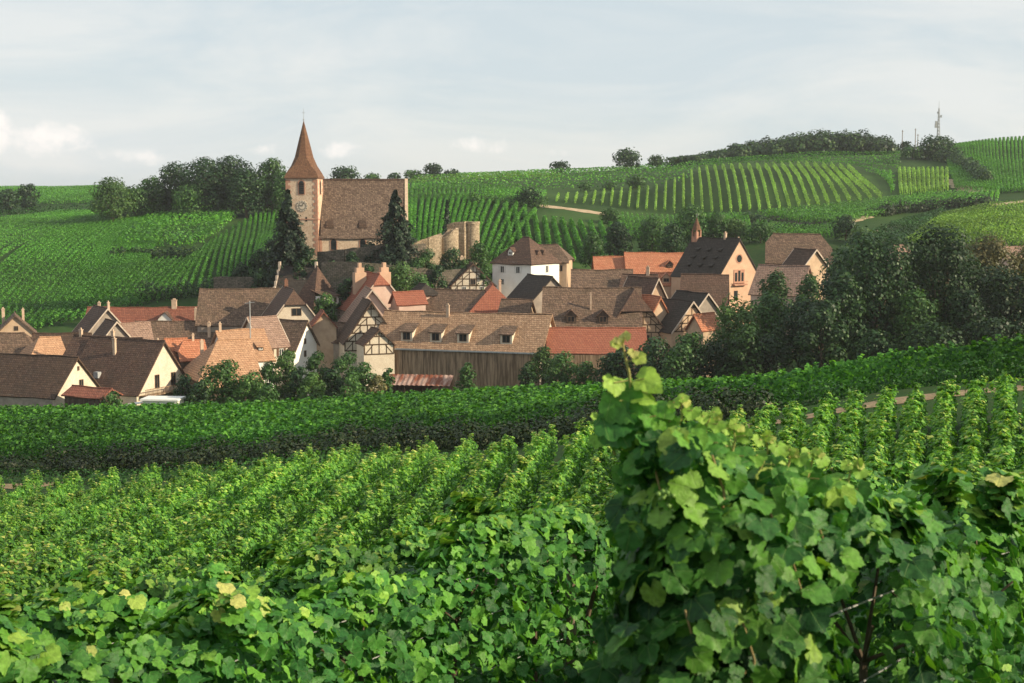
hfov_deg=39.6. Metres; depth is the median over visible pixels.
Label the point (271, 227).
vine row
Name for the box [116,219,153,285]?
vine row
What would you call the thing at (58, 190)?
vineyard
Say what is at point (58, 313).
vine row
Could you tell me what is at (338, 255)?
stone wall
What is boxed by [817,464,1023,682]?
vine row
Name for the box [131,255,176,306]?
vine row
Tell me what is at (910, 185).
vine row
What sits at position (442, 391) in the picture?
vine row
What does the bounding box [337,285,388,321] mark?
pink gabled house
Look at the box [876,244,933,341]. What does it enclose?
deciduous tree
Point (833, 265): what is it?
deciduous tree
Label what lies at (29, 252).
vine row
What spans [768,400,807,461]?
vine row
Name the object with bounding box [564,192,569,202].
vine row
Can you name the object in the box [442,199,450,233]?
conifer tree
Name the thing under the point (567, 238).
vine row
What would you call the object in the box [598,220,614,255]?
vine row
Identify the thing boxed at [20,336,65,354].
orange side house
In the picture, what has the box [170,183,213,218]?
deciduous tree
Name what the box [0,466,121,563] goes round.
vine row
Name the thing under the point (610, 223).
vine row
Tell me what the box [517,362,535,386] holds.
shrub
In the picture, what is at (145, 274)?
vine row
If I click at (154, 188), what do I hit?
deciduous tree
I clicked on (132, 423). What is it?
vine row
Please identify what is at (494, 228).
vine row
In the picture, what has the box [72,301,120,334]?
grey gabled house
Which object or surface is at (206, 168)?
deciduous tree
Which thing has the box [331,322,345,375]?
roofed house
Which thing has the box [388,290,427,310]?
red wing house
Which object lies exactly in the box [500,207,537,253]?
vine row
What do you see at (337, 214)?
church
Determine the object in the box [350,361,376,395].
deciduous tree
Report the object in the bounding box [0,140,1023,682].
ground
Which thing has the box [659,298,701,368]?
gable house
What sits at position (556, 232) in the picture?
vine row
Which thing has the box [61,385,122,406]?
lean to shed
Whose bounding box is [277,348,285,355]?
window
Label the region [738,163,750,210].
vine row
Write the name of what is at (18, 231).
vine row
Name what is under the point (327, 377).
shrub
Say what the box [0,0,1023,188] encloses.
sky
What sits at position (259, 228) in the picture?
vine row
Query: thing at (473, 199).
deciduous tree
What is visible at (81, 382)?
window
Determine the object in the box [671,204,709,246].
deciduous tree
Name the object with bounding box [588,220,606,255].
vine row
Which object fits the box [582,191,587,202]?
vine row
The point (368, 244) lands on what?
deciduous tree
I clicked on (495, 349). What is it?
long barn
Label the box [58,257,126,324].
vine row
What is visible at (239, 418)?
vine row
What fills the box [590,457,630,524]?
vine row
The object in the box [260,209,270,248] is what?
vine row
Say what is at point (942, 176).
vine row
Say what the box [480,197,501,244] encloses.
vine row
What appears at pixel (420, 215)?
vine row
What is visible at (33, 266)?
vine row
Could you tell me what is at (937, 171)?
vine row
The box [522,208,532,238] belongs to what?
vine row
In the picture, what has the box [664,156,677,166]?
deciduous tree
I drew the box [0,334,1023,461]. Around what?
vine row
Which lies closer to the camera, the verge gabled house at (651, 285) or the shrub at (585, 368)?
the shrub at (585, 368)
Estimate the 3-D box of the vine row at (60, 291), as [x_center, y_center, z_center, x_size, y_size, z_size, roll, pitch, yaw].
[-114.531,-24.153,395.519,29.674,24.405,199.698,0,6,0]
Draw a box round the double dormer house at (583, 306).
[542,286,642,326]
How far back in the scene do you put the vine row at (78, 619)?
10.67 m
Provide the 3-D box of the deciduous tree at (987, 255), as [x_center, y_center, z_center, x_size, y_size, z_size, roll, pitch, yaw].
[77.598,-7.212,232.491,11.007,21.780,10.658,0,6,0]
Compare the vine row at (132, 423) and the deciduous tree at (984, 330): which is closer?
the vine row at (132, 423)
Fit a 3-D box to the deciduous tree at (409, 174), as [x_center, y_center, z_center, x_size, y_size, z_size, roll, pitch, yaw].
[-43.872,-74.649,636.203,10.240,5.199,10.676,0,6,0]
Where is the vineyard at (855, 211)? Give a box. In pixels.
[757,187,999,222]
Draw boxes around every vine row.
[0,209,60,219]
[0,209,64,221]
[0,209,67,223]
[0,209,71,223]
[0,209,74,227]
[0,209,78,228]
[0,209,79,233]
[0,209,85,234]
[0,209,87,241]
[0,209,95,256]
[0,209,105,282]
[0,209,108,289]
[0,210,90,247]
[0,210,95,269]
[0,210,100,275]
[0,210,111,297]
[0,214,105,304]
[0,215,107,311]
[0,216,108,319]
[0,217,110,323]
[0,333,1023,457]
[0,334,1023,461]
[0,336,1023,452]
[0,338,1022,449]
[0,344,1023,444]
[0,354,1011,436]
[0,354,1019,433]
[0,354,1021,439]
[0,358,1015,426]
[0,362,1000,426]
[0,362,1016,425]
[0,375,994,421]
[0,377,995,419]
[0,450,281,603]
[0,457,238,601]
[0,462,200,596]
[0,462,972,682]
[0,463,162,566]
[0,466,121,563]
[0,469,43,518]
[0,471,84,531]
[0,475,4,492]
[3,373,1022,407]
[3,375,1020,413]
[4,376,1020,410]
[4,377,974,417]
[16,539,608,682]
[17,214,121,316]
[17,504,610,682]
[24,212,129,321]
[27,211,132,325]
[32,213,131,328]
[35,443,320,597]
[38,256,115,327]
[39,212,135,326]
[42,557,478,680]
[46,216,132,323]
[49,257,120,325]
[52,216,137,320]
[55,442,360,638]
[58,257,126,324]
[59,214,138,318]
[66,214,140,313]
[69,256,133,321]
[72,214,142,311]
[78,210,149,307]
[78,257,138,318]
[85,211,150,305]
[90,214,149,301]
[97,211,154,299]
[97,256,144,305]
[102,212,153,297]
[103,256,151,305]
[106,211,157,293]
[110,256,157,306]
[112,211,158,284]
[115,256,164,306]
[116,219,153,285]
[120,213,159,281]
[123,255,170,305]
[125,213,161,279]
[129,215,161,275]
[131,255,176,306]
[132,218,159,270]
[136,212,167,269]
[138,255,181,305]
[140,212,166,264]
[143,211,169,261]
[145,256,188,302]
[146,213,171,260]
[155,252,193,301]
[166,247,199,300]
[176,243,206,295]
[187,239,211,294]
[196,235,217,292]
[198,443,400,580]
[207,232,222,287]
[216,229,227,276]
[222,225,234,275]
[228,221,240,276]
[234,218,246,268]
[241,214,252,265]
[244,436,439,658]
[246,212,257,265]
[252,208,262,253]
[255,433,480,659]
[256,209,266,259]
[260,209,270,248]
[262,209,275,250]
[268,209,279,238]
[416,193,424,240]
[422,193,430,238]
[427,192,437,236]
[429,434,518,526]
[433,193,442,235]
[438,193,448,233]
[444,192,455,229]
[451,192,461,222]
[456,193,467,221]
[461,194,472,221]
[468,195,479,221]
[473,194,485,221]
[479,195,492,232]
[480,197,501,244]
[481,199,509,260]
[483,424,557,510]
[488,201,517,260]
[488,417,595,617]
[494,204,526,257]
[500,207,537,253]
[502,202,513,246]
[512,204,521,240]
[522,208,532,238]
[532,212,541,243]
[542,215,551,243]
[549,445,621,604]
[551,216,562,247]
[559,217,575,262]
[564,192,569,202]
[568,217,583,260]
[577,219,590,254]
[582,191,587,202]
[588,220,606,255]
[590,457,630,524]
[591,190,596,204]
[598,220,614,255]
[601,188,605,204]
[608,221,621,255]
[609,187,613,205]
[618,187,622,205]
[627,186,631,206]
[636,186,639,208]
[645,185,648,208]
[654,184,657,208]
[663,180,666,210]
[672,176,675,212]
[682,173,684,211]
[690,169,693,207]
[691,406,712,432]
[698,166,703,211]
[705,165,712,211]
[713,164,722,210]
[721,163,731,211]
[721,404,748,448]
[730,163,741,209]
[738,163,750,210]
[744,402,781,469]
[747,163,760,208]
[756,162,770,211]
[764,162,780,209]
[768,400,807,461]
[772,162,790,207]
[781,161,800,206]
[789,161,809,205]
[795,392,844,474]
[797,161,819,204]
[805,160,829,202]
[813,161,839,202]
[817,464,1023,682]
[821,390,868,475]
[822,162,851,202]
[830,162,861,200]
[839,162,871,198]
[847,163,881,197]
[862,384,898,476]
[884,382,927,468]
[897,166,902,193]
[902,166,907,193]
[907,166,913,194]
[911,167,917,192]
[916,167,922,192]
[921,166,926,191]
[923,379,960,467]
[926,166,930,191]
[930,167,935,189]
[935,166,940,190]
[940,166,944,191]
[943,376,990,493]
[944,166,949,189]
[968,372,1023,472]
[1016,374,1023,470]
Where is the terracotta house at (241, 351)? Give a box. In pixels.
[183,338,263,402]
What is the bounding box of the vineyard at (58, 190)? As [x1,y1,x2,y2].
[0,184,119,203]
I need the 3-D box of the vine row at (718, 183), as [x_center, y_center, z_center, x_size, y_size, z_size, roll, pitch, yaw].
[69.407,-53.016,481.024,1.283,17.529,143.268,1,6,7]
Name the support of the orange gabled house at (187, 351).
on the ground
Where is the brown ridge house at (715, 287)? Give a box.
[680,273,728,312]
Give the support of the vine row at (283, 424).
on the ground
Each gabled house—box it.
[0,307,36,336]
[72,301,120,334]
[163,337,187,360]
[173,333,206,368]
[279,318,319,378]
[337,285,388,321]
[623,275,667,297]
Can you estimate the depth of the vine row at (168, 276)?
335.17 m
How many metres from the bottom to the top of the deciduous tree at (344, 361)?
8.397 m
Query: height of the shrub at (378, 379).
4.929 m
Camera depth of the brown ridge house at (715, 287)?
262.57 m
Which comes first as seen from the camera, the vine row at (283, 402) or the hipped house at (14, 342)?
the vine row at (283, 402)
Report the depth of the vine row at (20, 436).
81.00 m
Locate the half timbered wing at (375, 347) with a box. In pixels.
[355,326,395,389]
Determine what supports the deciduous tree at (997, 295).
on the ground
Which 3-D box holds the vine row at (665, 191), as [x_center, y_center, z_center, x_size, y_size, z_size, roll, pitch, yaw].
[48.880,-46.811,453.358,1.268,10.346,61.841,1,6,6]
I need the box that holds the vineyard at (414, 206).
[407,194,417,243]
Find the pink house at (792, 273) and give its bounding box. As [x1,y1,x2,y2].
[748,264,816,351]
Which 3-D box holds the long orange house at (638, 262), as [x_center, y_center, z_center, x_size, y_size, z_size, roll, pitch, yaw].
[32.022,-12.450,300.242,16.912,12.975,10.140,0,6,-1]
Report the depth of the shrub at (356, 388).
203.77 m
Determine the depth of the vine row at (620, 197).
444.24 m
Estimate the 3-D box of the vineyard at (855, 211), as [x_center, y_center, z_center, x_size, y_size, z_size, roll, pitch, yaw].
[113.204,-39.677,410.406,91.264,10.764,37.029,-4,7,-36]
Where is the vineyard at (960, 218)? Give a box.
[905,199,1023,246]
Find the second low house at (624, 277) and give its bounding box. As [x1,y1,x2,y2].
[619,266,658,286]
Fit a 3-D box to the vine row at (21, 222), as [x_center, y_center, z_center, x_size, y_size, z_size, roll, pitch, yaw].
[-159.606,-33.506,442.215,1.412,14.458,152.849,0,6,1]
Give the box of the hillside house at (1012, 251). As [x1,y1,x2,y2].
[996,246,1023,266]
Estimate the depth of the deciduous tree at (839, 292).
199.19 m
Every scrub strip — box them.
[106,244,199,258]
[865,194,992,216]
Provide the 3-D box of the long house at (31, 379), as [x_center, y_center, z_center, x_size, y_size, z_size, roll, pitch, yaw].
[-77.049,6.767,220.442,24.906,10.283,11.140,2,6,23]
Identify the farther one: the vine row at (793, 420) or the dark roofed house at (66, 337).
the dark roofed house at (66, 337)
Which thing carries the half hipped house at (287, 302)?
on the ground
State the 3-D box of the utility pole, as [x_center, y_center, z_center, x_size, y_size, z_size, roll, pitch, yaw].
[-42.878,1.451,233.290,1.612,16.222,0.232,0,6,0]
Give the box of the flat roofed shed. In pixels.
[126,396,185,405]
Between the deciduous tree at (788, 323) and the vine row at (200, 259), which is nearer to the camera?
the deciduous tree at (788, 323)
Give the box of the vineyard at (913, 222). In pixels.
[852,206,945,244]
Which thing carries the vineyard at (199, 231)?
on the ground
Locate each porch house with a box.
[93,318,130,336]
[310,309,337,379]
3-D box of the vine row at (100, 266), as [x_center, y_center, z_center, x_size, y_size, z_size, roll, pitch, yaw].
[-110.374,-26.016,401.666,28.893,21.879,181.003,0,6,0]
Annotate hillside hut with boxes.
[887,244,909,260]
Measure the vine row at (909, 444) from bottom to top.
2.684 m
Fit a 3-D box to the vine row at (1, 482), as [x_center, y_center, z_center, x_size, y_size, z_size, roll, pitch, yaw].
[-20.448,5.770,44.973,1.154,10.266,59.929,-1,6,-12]
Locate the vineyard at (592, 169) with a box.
[412,160,694,193]
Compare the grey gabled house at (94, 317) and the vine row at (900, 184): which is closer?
the grey gabled house at (94, 317)
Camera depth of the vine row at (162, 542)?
37.73 m
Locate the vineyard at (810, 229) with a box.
[752,219,846,236]
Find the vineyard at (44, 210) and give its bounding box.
[0,202,135,214]
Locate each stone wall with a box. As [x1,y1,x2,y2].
[213,276,274,288]
[317,243,425,271]
[321,262,480,298]
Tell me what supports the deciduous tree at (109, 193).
on the ground
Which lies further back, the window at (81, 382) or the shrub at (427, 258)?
the shrub at (427, 258)
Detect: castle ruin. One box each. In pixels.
[442,228,458,266]
[467,222,479,263]
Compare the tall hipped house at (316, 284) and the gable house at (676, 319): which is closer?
the gable house at (676, 319)
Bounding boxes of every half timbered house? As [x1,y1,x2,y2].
[336,297,386,377]
[449,255,496,289]
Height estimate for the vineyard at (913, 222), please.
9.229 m
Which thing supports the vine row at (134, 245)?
on the ground
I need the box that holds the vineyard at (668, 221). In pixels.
[617,212,750,237]
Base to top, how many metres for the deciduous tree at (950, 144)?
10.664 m
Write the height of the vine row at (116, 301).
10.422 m
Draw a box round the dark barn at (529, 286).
[507,273,561,312]
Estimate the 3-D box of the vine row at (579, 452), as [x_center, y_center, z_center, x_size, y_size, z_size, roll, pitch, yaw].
[1.036,3.652,36.963,1.079,4.456,33.416,1,6,6]
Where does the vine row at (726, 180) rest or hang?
on the ground
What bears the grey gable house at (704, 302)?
on the ground
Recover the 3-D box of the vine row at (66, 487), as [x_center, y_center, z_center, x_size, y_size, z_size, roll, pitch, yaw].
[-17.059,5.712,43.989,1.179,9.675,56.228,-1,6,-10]
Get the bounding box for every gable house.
[616,285,664,366]
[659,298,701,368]
[670,290,725,332]
[782,248,828,299]
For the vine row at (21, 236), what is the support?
on the ground
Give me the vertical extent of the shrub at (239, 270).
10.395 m
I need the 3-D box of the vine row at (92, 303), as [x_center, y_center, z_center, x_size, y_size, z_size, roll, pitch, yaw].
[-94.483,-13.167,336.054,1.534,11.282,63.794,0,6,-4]
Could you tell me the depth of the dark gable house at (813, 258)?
278.54 m
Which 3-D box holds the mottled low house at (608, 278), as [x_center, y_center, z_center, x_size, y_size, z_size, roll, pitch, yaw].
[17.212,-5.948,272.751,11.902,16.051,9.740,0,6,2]
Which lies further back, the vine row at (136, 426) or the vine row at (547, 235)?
the vine row at (547, 235)
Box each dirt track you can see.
[2,482,61,488]
[748,385,1023,425]
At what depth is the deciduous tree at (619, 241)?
342.78 m
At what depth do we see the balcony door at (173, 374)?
225.74 m
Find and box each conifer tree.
[259,189,309,287]
[369,189,421,266]
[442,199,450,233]
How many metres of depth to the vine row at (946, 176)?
482.60 m
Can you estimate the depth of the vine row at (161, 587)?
11.74 m
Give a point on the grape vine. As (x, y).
(725, 568)
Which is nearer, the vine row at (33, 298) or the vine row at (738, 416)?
the vine row at (738, 416)
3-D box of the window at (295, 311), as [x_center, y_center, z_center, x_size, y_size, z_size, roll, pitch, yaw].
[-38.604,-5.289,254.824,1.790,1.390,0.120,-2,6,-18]
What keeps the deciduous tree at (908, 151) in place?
on the ground
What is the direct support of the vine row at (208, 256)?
on the ground
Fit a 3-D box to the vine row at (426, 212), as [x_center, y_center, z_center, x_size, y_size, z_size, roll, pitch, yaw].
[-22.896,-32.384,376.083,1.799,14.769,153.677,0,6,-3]
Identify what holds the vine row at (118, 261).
on the ground
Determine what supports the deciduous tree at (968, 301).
on the ground
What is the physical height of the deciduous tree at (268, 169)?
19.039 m
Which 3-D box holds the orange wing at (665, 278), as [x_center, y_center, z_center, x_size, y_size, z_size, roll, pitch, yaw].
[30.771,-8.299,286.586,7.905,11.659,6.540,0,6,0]
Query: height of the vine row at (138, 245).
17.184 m
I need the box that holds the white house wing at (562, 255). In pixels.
[539,244,574,286]
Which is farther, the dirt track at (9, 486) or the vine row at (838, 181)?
the vine row at (838, 181)
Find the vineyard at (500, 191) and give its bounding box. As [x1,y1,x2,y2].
[408,182,546,199]
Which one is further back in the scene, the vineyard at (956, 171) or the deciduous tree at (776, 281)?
the vineyard at (956, 171)
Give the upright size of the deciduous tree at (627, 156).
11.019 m
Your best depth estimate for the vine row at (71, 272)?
350.82 m
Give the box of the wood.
[675,128,900,165]
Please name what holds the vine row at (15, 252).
on the ground
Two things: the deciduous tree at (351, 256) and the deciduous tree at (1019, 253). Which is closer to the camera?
the deciduous tree at (1019, 253)
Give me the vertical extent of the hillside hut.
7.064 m
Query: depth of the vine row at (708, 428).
46.61 m
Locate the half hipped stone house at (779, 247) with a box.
[765,233,832,280]
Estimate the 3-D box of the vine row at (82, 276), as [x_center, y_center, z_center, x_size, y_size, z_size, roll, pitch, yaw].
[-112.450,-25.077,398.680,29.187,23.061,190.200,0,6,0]
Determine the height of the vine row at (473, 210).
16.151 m
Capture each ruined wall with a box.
[415,233,441,264]
[447,221,467,259]
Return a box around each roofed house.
[31,332,91,348]
[119,321,153,339]
[195,288,280,331]
[209,322,275,388]
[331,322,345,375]
[337,262,394,320]
[426,288,485,311]
[469,279,505,312]
[497,298,536,312]
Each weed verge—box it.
[0,445,404,485]
[760,352,1023,410]
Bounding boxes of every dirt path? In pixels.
[539,205,603,214]
[836,216,873,223]
[942,179,990,192]
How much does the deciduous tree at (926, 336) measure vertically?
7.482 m
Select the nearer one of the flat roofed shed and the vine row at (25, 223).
the flat roofed shed
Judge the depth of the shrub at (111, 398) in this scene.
204.59 m
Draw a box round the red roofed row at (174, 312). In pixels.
[86,298,196,322]
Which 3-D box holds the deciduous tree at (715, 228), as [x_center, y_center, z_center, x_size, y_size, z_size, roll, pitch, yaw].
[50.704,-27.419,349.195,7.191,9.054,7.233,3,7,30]
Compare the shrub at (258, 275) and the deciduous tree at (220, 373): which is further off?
the shrub at (258, 275)
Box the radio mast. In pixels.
[935,108,941,147]
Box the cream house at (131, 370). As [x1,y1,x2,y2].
[79,336,185,405]
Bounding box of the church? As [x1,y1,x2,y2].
[284,108,407,259]
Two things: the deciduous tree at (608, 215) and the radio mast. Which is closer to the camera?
the deciduous tree at (608, 215)
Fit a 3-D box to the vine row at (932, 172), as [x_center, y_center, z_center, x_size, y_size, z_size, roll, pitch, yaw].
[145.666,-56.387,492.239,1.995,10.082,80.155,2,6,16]
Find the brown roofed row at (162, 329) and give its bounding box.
[135,320,214,347]
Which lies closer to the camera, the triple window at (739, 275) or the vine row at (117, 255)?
the triple window at (739, 275)
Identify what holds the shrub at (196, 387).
on the ground
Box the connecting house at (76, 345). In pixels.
[63,328,142,356]
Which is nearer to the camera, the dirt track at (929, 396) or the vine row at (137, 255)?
the dirt track at (929, 396)
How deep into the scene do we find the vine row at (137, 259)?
384.00 m
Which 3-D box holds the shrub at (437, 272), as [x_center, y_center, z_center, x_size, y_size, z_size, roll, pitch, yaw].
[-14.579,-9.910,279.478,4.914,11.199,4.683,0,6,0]
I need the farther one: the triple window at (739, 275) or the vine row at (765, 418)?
the triple window at (739, 275)
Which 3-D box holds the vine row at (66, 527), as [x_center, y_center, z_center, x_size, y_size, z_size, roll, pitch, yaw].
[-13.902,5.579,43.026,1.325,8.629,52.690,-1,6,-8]
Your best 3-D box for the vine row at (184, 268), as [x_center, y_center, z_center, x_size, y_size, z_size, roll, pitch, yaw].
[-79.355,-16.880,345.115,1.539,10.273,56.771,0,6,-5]
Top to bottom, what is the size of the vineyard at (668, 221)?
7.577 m
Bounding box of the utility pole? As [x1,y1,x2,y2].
[245,301,254,337]
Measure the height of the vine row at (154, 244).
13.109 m
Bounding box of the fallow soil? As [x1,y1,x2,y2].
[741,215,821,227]
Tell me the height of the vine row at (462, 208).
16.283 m
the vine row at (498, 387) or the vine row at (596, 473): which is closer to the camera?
the vine row at (596, 473)
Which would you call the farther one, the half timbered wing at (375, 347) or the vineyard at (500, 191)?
the vineyard at (500, 191)
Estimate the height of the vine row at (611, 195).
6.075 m
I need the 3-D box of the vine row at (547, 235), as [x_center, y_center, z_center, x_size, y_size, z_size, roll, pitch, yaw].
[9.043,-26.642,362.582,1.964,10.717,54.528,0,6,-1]
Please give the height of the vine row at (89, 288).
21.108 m
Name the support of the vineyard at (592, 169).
on the ground
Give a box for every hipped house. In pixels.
[0,332,32,352]
[261,278,314,322]
[298,265,340,315]
[410,282,437,298]
[490,236,561,297]
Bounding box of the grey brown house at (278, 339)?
[241,315,290,387]
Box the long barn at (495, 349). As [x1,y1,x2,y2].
[379,303,555,386]
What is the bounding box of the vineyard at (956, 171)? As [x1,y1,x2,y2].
[940,136,1023,192]
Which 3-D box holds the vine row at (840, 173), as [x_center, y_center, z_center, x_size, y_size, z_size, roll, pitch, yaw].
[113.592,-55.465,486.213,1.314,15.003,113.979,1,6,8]
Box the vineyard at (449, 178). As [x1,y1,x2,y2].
[409,171,560,183]
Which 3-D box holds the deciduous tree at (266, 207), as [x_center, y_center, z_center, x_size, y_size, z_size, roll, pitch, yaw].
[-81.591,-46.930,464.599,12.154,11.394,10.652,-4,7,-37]
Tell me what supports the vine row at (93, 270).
on the ground
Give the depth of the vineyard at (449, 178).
578.05 m
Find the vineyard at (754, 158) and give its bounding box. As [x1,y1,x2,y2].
[692,149,899,168]
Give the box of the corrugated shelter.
[385,374,453,393]
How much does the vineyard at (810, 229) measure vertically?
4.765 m
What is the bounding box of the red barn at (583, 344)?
[546,326,647,383]
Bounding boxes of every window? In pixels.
[79,379,83,385]
[93,372,100,377]
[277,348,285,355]
[291,308,301,315]
[471,279,475,284]
[498,266,505,272]
[514,266,521,273]
[733,269,744,283]
[736,254,742,263]
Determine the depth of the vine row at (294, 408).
111.50 m
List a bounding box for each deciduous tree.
[87,176,136,221]
[117,184,153,217]
[138,175,166,212]
[153,190,177,213]
[158,160,192,214]
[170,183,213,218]
[171,373,194,403]
[177,156,230,215]
[197,357,245,404]
[203,155,256,214]
[221,167,271,217]
[231,370,265,402]
[248,247,272,276]
[249,157,285,214]
[249,187,270,213]
[257,360,279,400]
[261,238,283,267]
[268,349,297,400]
[270,171,285,209]
[284,366,308,401]
[303,350,329,397]
[312,291,337,321]
[327,165,361,178]
[328,351,357,397]
[345,251,359,261]
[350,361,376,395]
[362,240,375,262]
[363,172,381,178]
[387,172,401,178]
[389,260,416,290]
[403,169,424,178]
[408,272,433,289]
[423,163,442,177]
[444,168,458,176]
[464,240,490,275]
[468,195,480,206]
[513,187,543,206]
[527,346,553,385]
[549,160,570,172]
[576,182,591,190]
[577,230,608,268]
[599,207,620,223]
[600,181,617,189]
[602,220,634,255]
[604,345,640,379]
[612,147,641,170]
[625,175,644,189]
[630,214,667,251]
[632,335,677,379]
[647,154,664,167]
[656,221,684,252]
[658,343,707,379]
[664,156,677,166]
[667,331,717,378]
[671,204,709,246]
[695,337,735,378]
[702,211,730,237]
[705,294,760,375]
[720,322,769,377]
[722,217,750,240]
[738,332,792,375]
[741,221,778,242]
[749,291,789,371]
[755,267,795,371]
[771,295,820,369]
[790,270,820,346]
[792,298,848,367]
[809,265,868,358]
[814,244,874,365]
[825,226,922,355]
[828,214,859,240]
[843,329,899,359]
[849,227,874,242]
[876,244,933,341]
[887,288,940,354]
[898,141,911,148]
[898,318,969,351]
[899,145,924,158]
[902,220,986,351]
[912,134,960,158]
[939,289,991,346]
[946,258,1011,323]
[956,316,1023,344]
[963,231,1020,333]
[976,264,1023,341]
[1007,240,1023,330]
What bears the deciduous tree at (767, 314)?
on the ground
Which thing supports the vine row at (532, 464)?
on the ground
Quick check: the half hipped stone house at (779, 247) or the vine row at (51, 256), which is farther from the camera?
the vine row at (51, 256)
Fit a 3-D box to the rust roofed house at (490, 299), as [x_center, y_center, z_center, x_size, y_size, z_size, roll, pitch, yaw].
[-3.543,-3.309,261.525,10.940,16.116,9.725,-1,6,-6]
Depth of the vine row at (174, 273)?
336.24 m
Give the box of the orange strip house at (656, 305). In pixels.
[642,294,668,322]
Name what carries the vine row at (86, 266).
on the ground
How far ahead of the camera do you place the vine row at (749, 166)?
447.66 m
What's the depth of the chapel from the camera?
277.50 m
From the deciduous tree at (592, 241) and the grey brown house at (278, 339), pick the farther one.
the deciduous tree at (592, 241)
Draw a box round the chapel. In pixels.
[670,218,756,328]
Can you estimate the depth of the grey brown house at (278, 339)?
242.97 m
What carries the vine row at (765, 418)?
on the ground
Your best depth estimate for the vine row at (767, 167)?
451.90 m
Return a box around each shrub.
[0,189,19,213]
[13,183,40,210]
[101,391,122,406]
[187,380,211,403]
[226,262,252,276]
[249,267,270,287]
[255,383,279,402]
[292,257,308,279]
[295,372,325,400]
[301,246,316,265]
[322,366,344,398]
[332,277,352,320]
[339,371,361,397]
[362,263,374,271]
[365,374,386,394]
[381,368,395,392]
[408,257,425,268]
[417,247,435,269]
[427,264,447,288]
[438,246,464,269]
[455,362,477,390]
[456,258,468,268]
[477,264,490,289]
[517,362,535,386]
[544,350,577,385]
[570,360,599,385]
[595,352,619,382]
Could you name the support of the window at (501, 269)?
in the white hipped house at (514, 264)
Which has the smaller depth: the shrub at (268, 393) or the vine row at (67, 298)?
the shrub at (268, 393)
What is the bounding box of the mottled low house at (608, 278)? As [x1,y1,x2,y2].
[571,269,632,287]
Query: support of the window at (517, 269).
in the white hipped house at (514, 264)
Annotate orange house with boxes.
[592,256,624,269]
[623,252,683,273]
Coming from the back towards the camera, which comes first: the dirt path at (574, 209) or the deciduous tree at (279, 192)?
the deciduous tree at (279, 192)
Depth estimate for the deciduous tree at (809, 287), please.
237.51 m
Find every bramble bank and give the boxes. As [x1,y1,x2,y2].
[0,387,782,476]
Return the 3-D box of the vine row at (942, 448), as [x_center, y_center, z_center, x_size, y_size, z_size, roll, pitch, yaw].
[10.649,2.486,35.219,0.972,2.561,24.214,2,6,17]
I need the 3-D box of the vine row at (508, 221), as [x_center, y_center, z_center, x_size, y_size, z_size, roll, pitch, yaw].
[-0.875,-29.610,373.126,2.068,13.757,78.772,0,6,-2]
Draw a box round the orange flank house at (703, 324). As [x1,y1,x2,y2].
[685,312,720,376]
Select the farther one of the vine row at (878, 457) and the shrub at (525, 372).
the shrub at (525, 372)
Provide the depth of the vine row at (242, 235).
366.62 m
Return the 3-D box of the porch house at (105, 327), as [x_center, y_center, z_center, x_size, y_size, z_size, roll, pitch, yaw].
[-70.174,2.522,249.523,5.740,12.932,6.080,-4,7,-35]
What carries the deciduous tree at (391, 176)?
on the ground
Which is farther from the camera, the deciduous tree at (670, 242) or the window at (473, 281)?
the deciduous tree at (670, 242)
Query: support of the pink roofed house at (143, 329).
on the ground
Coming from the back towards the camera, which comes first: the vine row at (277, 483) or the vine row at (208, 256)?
the vine row at (208, 256)
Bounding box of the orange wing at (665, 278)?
[645,272,671,298]
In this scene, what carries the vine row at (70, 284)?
on the ground
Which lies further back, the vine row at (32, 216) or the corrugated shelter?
the vine row at (32, 216)
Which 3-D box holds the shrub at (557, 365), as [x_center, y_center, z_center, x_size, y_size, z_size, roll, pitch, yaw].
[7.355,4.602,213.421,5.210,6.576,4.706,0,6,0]
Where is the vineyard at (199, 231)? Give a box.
[116,209,237,246]
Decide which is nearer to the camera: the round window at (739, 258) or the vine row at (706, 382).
the vine row at (706, 382)
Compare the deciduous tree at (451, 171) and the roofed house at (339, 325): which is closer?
the roofed house at (339, 325)
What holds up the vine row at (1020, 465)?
on the ground
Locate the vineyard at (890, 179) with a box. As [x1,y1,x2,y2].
[864,166,895,192]
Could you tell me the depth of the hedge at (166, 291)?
319.38 m
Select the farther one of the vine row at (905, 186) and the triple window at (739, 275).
the vine row at (905, 186)
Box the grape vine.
[581,331,871,682]
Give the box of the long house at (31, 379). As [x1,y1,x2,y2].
[0,353,100,407]
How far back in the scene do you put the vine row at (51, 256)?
363.79 m
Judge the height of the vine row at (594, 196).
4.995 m
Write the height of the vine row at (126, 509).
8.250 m
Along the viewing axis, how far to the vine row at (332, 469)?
39.41 m
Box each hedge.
[135,274,213,301]
[466,190,548,207]
[743,211,826,230]
[928,148,994,181]
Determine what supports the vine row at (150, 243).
on the ground
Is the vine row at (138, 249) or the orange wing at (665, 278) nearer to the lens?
the orange wing at (665, 278)
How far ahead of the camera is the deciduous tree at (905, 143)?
634.20 m
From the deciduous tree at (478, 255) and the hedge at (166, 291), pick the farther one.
the hedge at (166, 291)
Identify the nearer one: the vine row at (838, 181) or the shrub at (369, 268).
the shrub at (369, 268)
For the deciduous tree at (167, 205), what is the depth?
468.40 m
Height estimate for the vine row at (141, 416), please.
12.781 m
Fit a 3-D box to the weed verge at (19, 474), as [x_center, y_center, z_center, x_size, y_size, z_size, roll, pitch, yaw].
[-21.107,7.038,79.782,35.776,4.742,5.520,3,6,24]

